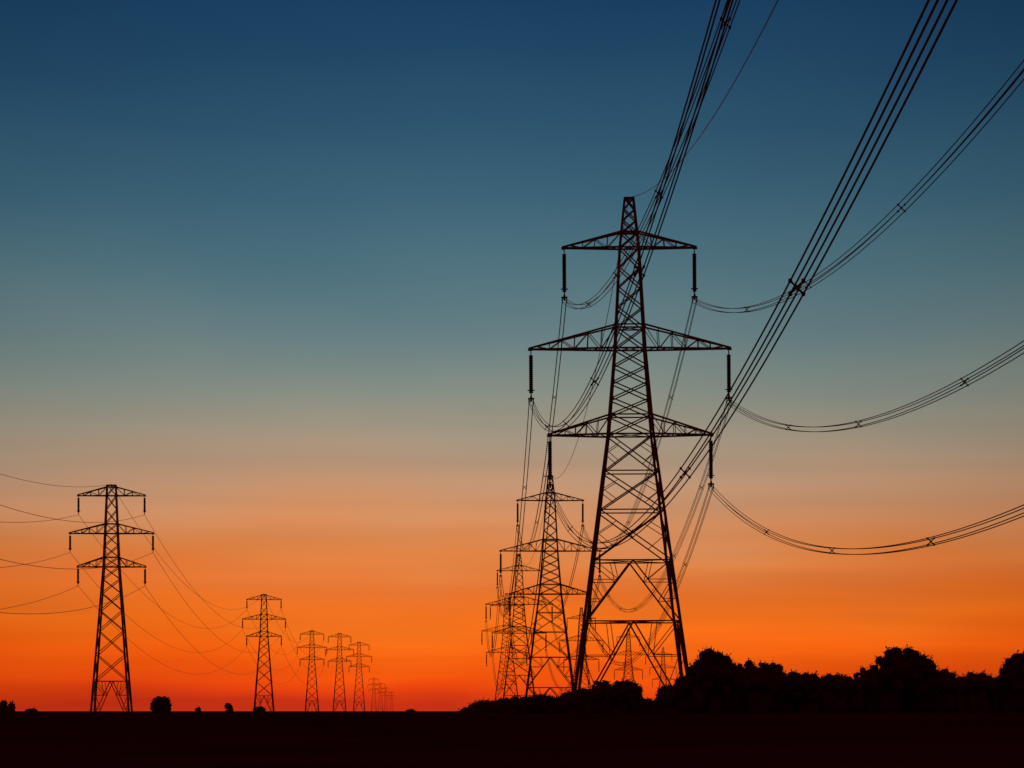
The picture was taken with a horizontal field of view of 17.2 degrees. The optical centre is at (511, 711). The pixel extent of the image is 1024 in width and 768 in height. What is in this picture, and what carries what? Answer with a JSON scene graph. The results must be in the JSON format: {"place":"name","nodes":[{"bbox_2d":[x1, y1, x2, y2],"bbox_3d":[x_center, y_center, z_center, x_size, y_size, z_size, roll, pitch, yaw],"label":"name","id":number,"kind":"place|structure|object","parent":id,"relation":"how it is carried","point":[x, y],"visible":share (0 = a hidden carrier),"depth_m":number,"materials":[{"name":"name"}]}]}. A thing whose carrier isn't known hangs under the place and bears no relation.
{"place":"outdoors","nodes":[
{"label":"outdoors","id":0,"kind":"place"},
{"bbox_2d":[0,711,1023,767],"bbox_3d":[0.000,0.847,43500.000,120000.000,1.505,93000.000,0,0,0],"label":"ground","id":1,"kind":"structure","parent":0,"point":[245,739],"depth_m":154.48,"materials":[{"name":"soil"}]},
{"bbox_2d":[0,700,8,712],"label":"tree","id":2,"kind":"object","parent":1,"relation":"on","point":[4,707],"visible":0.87,"depth_m":791.31,"materials":[{"name":"black plant"}]},
{"bbox_2d":[7,701,15,712],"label":"tree","id":3,"kind":"object","parent":1,"relation":"on","point":[11,706],"visible":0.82,"depth_m":791.41,"materials":[{"name":"black plant"}]},
{"bbox_2d":[24,707,38,712],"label":"bush","id":4,"kind":"object","parent":1,"relation":"on","point":[30,710],"visible":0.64,"depth_m":791.10,"materials":[{"name":"black plant"}]},
{"bbox_2d":[68,484,154,712],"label":"transmission pylon","id":5,"kind":"object","parent":1,"relation":"on","point":[118,558],"visible":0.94,"depth_m":384.71,"materials":[{"name":"metal"}]},
{"bbox_2d":[0,552,69,567],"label":"overhead wire","id":6,"kind":"object","parent":5,"relation":"attached to","point":[35,562],"visible":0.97,"depth_m":350.66,"materials":[{"name":"metal"}]},
{"bbox_2d":[3,586,76,608],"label":"overhead wire","id":7,"kind":"object","parent":5,"relation":"attached to","point":[38,600],"visible":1,"depth_m":344.74,"materials":[{"name":"metal"}]},
{"bbox_2d":[8,515,75,522],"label":"overhead wire","id":8,"kind":"object","parent":5,"relation":"attached to","point":[36,521],"visible":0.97,"depth_m":343.74,"materials":[{"name":"metal"}]},
{"bbox_2d":[1,474,110,486],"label":"earth wire","id":9,"kind":"object","parent":5,"relation":"attached to","point":[48,484],"visible":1,"depth_m":319.73,"materials":[{"name":"metal"}]},
{"bbox_2d":[0,587,142,613],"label":"overhead wire","id":10,"kind":"object","parent":5,"relation":"attached to","point":[73,610],"visible":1,"depth_m":305.17,"materials":[{"name":"metal"}]},
{"bbox_2d":[1,505,142,522],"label":"overhead wire","id":11,"kind":"object","parent":5,"relation":"attached to","point":[66,520],"visible":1,"depth_m":305.71,"materials":[{"name":"metal"}]},
{"bbox_2d":[0,552,152,568],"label":"overhead wire","id":12,"kind":"object","parent":5,"relation":"attached to","point":[63,568],"visible":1,"depth_m":287.51,"materials":[{"name":"metal"}]},
{"bbox_2d":[72,555,240,652],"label":"overhead wire","id":13,"kind":"object","parent":5,"relation":"attached to","point":[143,629],"visible":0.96,"depth_m":491.18,"materials":[{"name":"metal"}]},
{"bbox_2d":[80,517,238,628],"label":"overhead wire","id":14,"kind":"object","parent":5,"relation":"attached to","point":[144,594],"visible":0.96,"depth_m":471.34,"materials":[{"name":"metal"}]},
{"bbox_2d":[78,586,246,673],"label":"overhead wire","id":15,"kind":"object","parent":5,"relation":"attached to","point":[139,648],"visible":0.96,"depth_m":468.72,"materials":[{"name":"metal"}]},
{"bbox_2d":[114,489,262,609],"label":"earth wire","id":16,"kind":"object","parent":5,"relation":"attached to","point":[173,572],"visible":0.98,"depth_m":480.85,"materials":[{"name":"metal"}]},
{"bbox_2d":[145,516,279,628],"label":"overhead wire","id":17,"kind":"object","parent":5,"relation":"attached to","point":[191,586],"visible":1,"depth_m":455.73,"materials":[{"name":"metal"}]},
{"bbox_2d":[145,586,280,673],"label":"overhead wire","id":18,"kind":"object","parent":5,"relation":"attached to","point":[197,651],"visible":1,"depth_m":468.90,"materials":[{"name":"metal"}]},
{"bbox_2d":[153,553,284,652],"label":"overhead wire","id":19,"kind":"object","parent":5,"relation":"attached to","point":[203,623],"visible":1,"depth_m":471.85,"materials":[{"name":"metal"}]},
{"bbox_2d":[149,696,171,712],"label":"tree","id":20,"kind":"object","parent":1,"relation":"on","point":[159,704],"visible":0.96,"depth_m":856.26,"materials":[{"name":"black plant"}]},
{"bbox_2d":[195,706,200,712],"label":"bush","id":21,"kind":"object","parent":1,"relation":"on","point":[197,709],"visible":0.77,"depth_m":857.52,"materials":[{"name":"black plant"}]},
{"bbox_2d":[224,703,233,712],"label":"bush","id":22,"kind":"object","parent":1,"relation":"on","point":[229,707],"visible":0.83,"depth_m":857.22,"materials":[{"name":"black plant"}]},
{"bbox_2d":[252,706,266,712],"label":"bush","id":23,"kind":"object","parent":1,"relation":"on","point":[260,709],"visible":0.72,"depth_m":692.08,"materials":[{"name":"black plant"}]},
{"bbox_2d":[242,594,285,712],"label":"transmission pylon","id":24,"kind":"object","parent":1,"relation":"on","point":[260,636],"visible":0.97,"depth_m":743.93,"materials":[{"name":"metal"}]},
{"bbox_2d":[297,630,326,712],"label":"transmission pylon","id":25,"kind":"object","parent":1,"relation":"on","point":[310,631],"visible":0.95,"depth_m":1078.35,"materials":[{"name":"metal"}]},
{"bbox_2d":[325,633,353,712],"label":"transmission pylon","id":26,"kind":"object","parent":1,"relation":"on","point":[337,647],"visible":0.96,"depth_m":1236.78,"materials":[{"name":"metal"}]},
{"bbox_2d":[346,642,371,712],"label":"transmission pylon","id":27,"kind":"object","parent":1,"relation":"on","point":[361,675],"visible":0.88,"depth_m":1418.18,"materials":[{"name":"metal"}]},
{"bbox_2d":[368,678,378,712],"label":"transmission pylon","id":28,"kind":"object","parent":1,"relation":"on","point":[374,695],"visible":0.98,"depth_m":2606.12,"materials":[{"name":"metal"}]},
{"bbox_2d":[377,683,385,712],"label":"transmission pylon","id":29,"kind":"object","parent":1,"relation":"on","point":[379,700],"visible":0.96,"depth_m":3067.92,"materials":[{"name":"metal"}]},
{"bbox_2d":[405,709,415,712],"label":"bush","id":30,"kind":"object","parent":1,"relation":"on","point":[410,711],"visible":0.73,"depth_m":989.09,"materials":[{"name":"black plant"}]},
{"bbox_2d":[467,698,493,707],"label":"bush","id":31,"kind":"object","parent":1,"relation":"on","point":[482,701],"visible":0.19,"depth_m":293.34,"materials":[{"name":"black plant"}]},
{"bbox_2d":[481,593,531,699],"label":"transmission pylon","id":32,"kind":"object","parent":1,"relation":"on","point":[505,650],"visible":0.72,"depth_m":1318.72,"materials":[{"name":"metal"}]},
{"bbox_2d":[497,695,520,700],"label":"bush","id":33,"kind":"object","parent":1,"relation":"on","point":[515,697],"visible":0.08,"depth_m":283.61,"materials":[{"name":"black plant"}]},
{"bbox_2d":[485,554,552,698],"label":"transmission pylon","id":34,"kind":"object","parent":1,"relation":"on","point":[514,626],"visible":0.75,"depth_m":989.12,"materials":[{"name":"metal"}]},
{"bbox_2d":[520,692,561,712],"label":"bush","id":35,"kind":"object","parent":1,"relation":"on","point":[540,703],"visible":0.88,"depth_m":272.97,"materials":[{"name":"black plant"}]},
{"bbox_2d":[499,475,600,696],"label":"transmission pylon","id":36,"kind":"object","parent":1,"relation":"on","point":[560,593],"visible":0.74,"depth_m":659.22,"materials":[{"name":"metal"}]},
{"bbox_2d":[485,578,501,656],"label":"conductor bundle","id":37,"kind":"object","parent":36,"relation":"hanging from","point":[496,622],"visible":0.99,"depth_m":732.95,"materials":[{"name":"metal"}]},
{"bbox_2d":[492,623,510,690],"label":"conductor bundle","id":38,"kind":"object","parent":36,"relation":"hanging from","point":[504,662],"visible":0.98,"depth_m":734.51,"materials":[{"name":"metal"}]},
{"bbox_2d":[497,528,518,617],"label":"conductor bundle","id":39,"kind":"object","parent":36,"relation":"hanging from","point":[511,578],"visible":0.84,"depth_m":727.71,"materials":[{"name":"metal"}]},
{"bbox_2d":[500,404,532,611],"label":"conductor bundle","id":40,"kind":"object","parent":36,"relation":"hanging from","point":[520,517],"visible":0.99,"depth_m":388.84,"materials":[{"name":"metal"}]},
{"bbox_2d":[509,488,551,665],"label":"conductor bundle","id":41,"kind":"object","parent":36,"relation":"hanging from","point":[536,587],"visible":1,"depth_m":388.77,"materials":[{"name":"metal"}]},
{"bbox_2d":[540,526,583,617],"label":"conductor bundle","id":42,"kind":"object","parent":36,"relation":"hanging from","point":[571,576],"visible":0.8,"depth_m":719.74,"materials":[{"name":"metal"}]},
{"bbox_2d":[545,624,589,690],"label":"conductor bundle","id":43,"kind":"object","parent":36,"relation":"hanging from","point":[576,667],"visible":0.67,"depth_m":849.22,"materials":[{"name":"metal"}]},
{"bbox_2d":[552,578,600,656],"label":"conductor bundle","id":44,"kind":"object","parent":36,"relation":"hanging from","point":[591,608],"visible":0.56,"depth_m":781.96,"materials":[{"name":"metal"}]},
{"bbox_2d":[557,689,576,698],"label":"bush","id":45,"kind":"object","parent":1,"relation":"on","point":[569,693],"visible":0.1,"depth_m":292.79,"materials":[{"name":"black plant"}]},
{"bbox_2d":[559,607,603,690],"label":"transmission pylon","id":46,"kind":"object","parent":1,"relation":"on","point":[577,652],"visible":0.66,"depth_m":1500.66,"materials":[{"name":"metal"}]},
{"bbox_2d":[589,680,611,691],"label":"bush","id":47,"kind":"object","parent":1,"relation":"on","point":[603,684],"visible":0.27,"depth_m":283.33,"materials":[{"name":"black plant"}]},
{"bbox_2d":[607,678,643,713],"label":"bush","id":48,"kind":"object","parent":1,"relation":"on","point":[627,694],"visible":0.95,"depth_m":273.21,"materials":[{"name":"black plant"}]},
{"bbox_2d":[611,628,645,682],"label":"transmission pylon","id":49,"kind":"object","parent":1,"relation":"on","point":[630,651],"visible":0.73,"depth_m":1880.10,"materials":[{"name":"metal"}]},
{"bbox_2d":[527,197,732,690],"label":"transmission pylon","id":50,"kind":"object","parent":1,"relation":"on","point":[670,570],"visible":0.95,"depth_m":329.55,"materials":[{"name":"metal"}]},
{"bbox_2d":[517,303,566,550],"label":"conductor bundle","id":51,"kind":"object","parent":50,"relation":"hanging from","point":[548,432],"visible":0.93,"depth_m":385.24,"materials":[{"name":"metal"}]},
{"bbox_2d":[558,206,627,477],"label":"earth wire","id":52,"kind":"object","parent":50,"relation":"attached to","point":[599,353],"visible":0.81,"depth_m":405.24,"materials":[{"name":"metal"}]},
{"bbox_2d":[529,0,733,431],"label":"conductor bundle","id":53,"kind":"object","parent":50,"relation":"attached to","point":[635,274],"visible":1,"depth_m":117.49,"materials":[{"name":"metal"}]},
{"bbox_2d":[582,302,696,551],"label":"conductor bundle","id":54,"kind":"object","parent":50,"relation":"hanging from","point":[669,397],"visible":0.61,"depth_m":373.62,"materials":[{"name":"metal"}]},
{"bbox_2d":[562,0,739,308],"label":"conductor bundle","id":55,"kind":"object","parent":50,"relation":"attached to","point":[729,28],"visible":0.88,"depth_m":165.71,"materials":[{"name":"metal"}]},
{"bbox_2d":[589,486,712,665],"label":"conductor bundle","id":56,"kind":"object","parent":50,"relation":"hanging from","point":[686,564],"visible":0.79,"depth_m":377.37,"materials":[{"name":"metal"}]},
{"bbox_2d":[599,404,730,611],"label":"conductor bundle","id":57,"kind":"object","parent":50,"relation":"hanging from","point":[685,523],"visible":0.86,"depth_m":390.47,"materials":[{"name":"metal"}]},
{"bbox_2d":[632,0,777,196],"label":"earth wire","id":58,"kind":"object","parent":50,"relation":"attached to","point":[726,95],"visible":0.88,"depth_m":209.62,"materials":[{"name":"metal"}]},
{"bbox_2d":[548,0,957,548],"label":"conductor bundle","id":59,"kind":"object","parent":50,"relation":"attached to","point":[797,287],"visible":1,"depth_m":83.98,"materials":[{"name":"metal"}]},
{"bbox_2d":[693,60,1023,312],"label":"conductor bundle","id":60,"kind":"object","parent":50,"relation":"attached to","point":[987,113],"visible":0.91,"depth_m":176.17,"materials":[{"name":"metal"}]},
{"bbox_2d":[709,486,1023,554],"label":"conductor bundle","id":61,"kind":"object","parent":50,"relation":"attached to","point":[926,545],"visible":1,"depth_m":190.11,"materials":[{"name":"metal"}]},
{"bbox_2d":[727,340,1023,431],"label":"conductor bundle","id":62,"kind":"object","parent":50,"relation":"attached to","point":[963,383],"visible":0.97,"depth_m":197.42,"materials":[{"name":"metal"}]},
{"bbox_2d":[649,647,676,688],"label":"transmission pylon","id":63,"kind":"object","parent":1,"relation":"on","point":[662,668],"visible":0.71,"depth_m":2441.08,"materials":[{"name":"metal"}]},
{"bbox_2d":[656,683,672,696],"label":"bush","id":64,"kind":"object","parent":1,"relation":"on","point":[668,685],"visible":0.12,"depth_m":293.53,"materials":[{"name":"black plant"}]},
{"bbox_2d":[672,674,687,690],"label":"bush","id":65,"kind":"object","parent":1,"relation":"on","point":[676,686],"visible":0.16,"depth_m":283.50,"materials":[{"name":"black plant"}]},
{"bbox_2d":[686,646,740,712],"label":"tree","id":66,"kind":"object","parent":1,"relation":"on","point":[709,669],"visible":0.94,"depth_m":272.79,"materials":[{"name":"black plant"}]},
{"bbox_2d":[456,674,1004,713],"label":"hedge","id":67,"kind":"object","parent":1,"relation":"on","point":[845,694],"visible":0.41,"depth_m":276.20,"materials":[{"name":"black plant"}]},
{"bbox_2d":[736,658,761,681],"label":"tree","id":68,"kind":"object","parent":1,"relation":"on","point":[751,670],"visible":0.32,"depth_m":282.88,"materials":[{"name":"black plant"}]},
{"bbox_2d":[758,660,786,680],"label":"tree","id":69,"kind":"object","parent":1,"relation":"on","point":[772,670],"visible":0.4,"depth_m":292.90,"materials":[{"name":"black plant"}]},
{"bbox_2d":[778,670,824,712],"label":"tree","id":70,"kind":"object","parent":1,"relation":"on","point":[796,686],"visible":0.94,"depth_m":272.99,"materials":[{"name":"black plant"}]},
{"bbox_2d":[819,672,853,679],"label":"tree","id":71,"kind":"object","parent":1,"relation":"on","point":[823,677],"visible":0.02,"depth_m":283.59,"materials":[{"name":"black plant"}]},
{"bbox_2d":[853,666,873,679],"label":"tree","id":72,"kind":"object","parent":1,"relation":"on","point":[863,673],"visible":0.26,"depth_m":293.09,"materials":[{"name":"black plant"}]},
{"bbox_2d":[868,644,941,712],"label":"tree","id":73,"kind":"object","parent":1,"relation":"on","point":[913,676],"visible":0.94,"depth_m":272.75,"materials":[{"name":"black plant"}]},
{"bbox_2d":[938,666,959,680],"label":"tree","id":74,"kind":"object","parent":1,"relation":"on","point":[946,672],"visible":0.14,"depth_m":283.06,"materials":[{"name":"black plant"}]},
{"bbox_2d":[957,669,994,680],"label":"tree","id":75,"kind":"object","parent":1,"relation":"on","point":[969,675],"visible":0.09,"depth_m":293.02,"materials":[{"name":"black plant"}]},
{"bbox_2d":[991,649,1023,712],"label":"tree","id":76,"kind":"object","parent":1,"relation":"on","point":[1010,692],"visible":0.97,"depth_m":273.08,"materials":[{"name":"black plant"}]},
{"bbox_2d":[0,0,1023,710],"label":"sky","id":77,"kind":"structure","parent":0,"point":[281,276],"materials":[{"name":"blue"}]}
]}

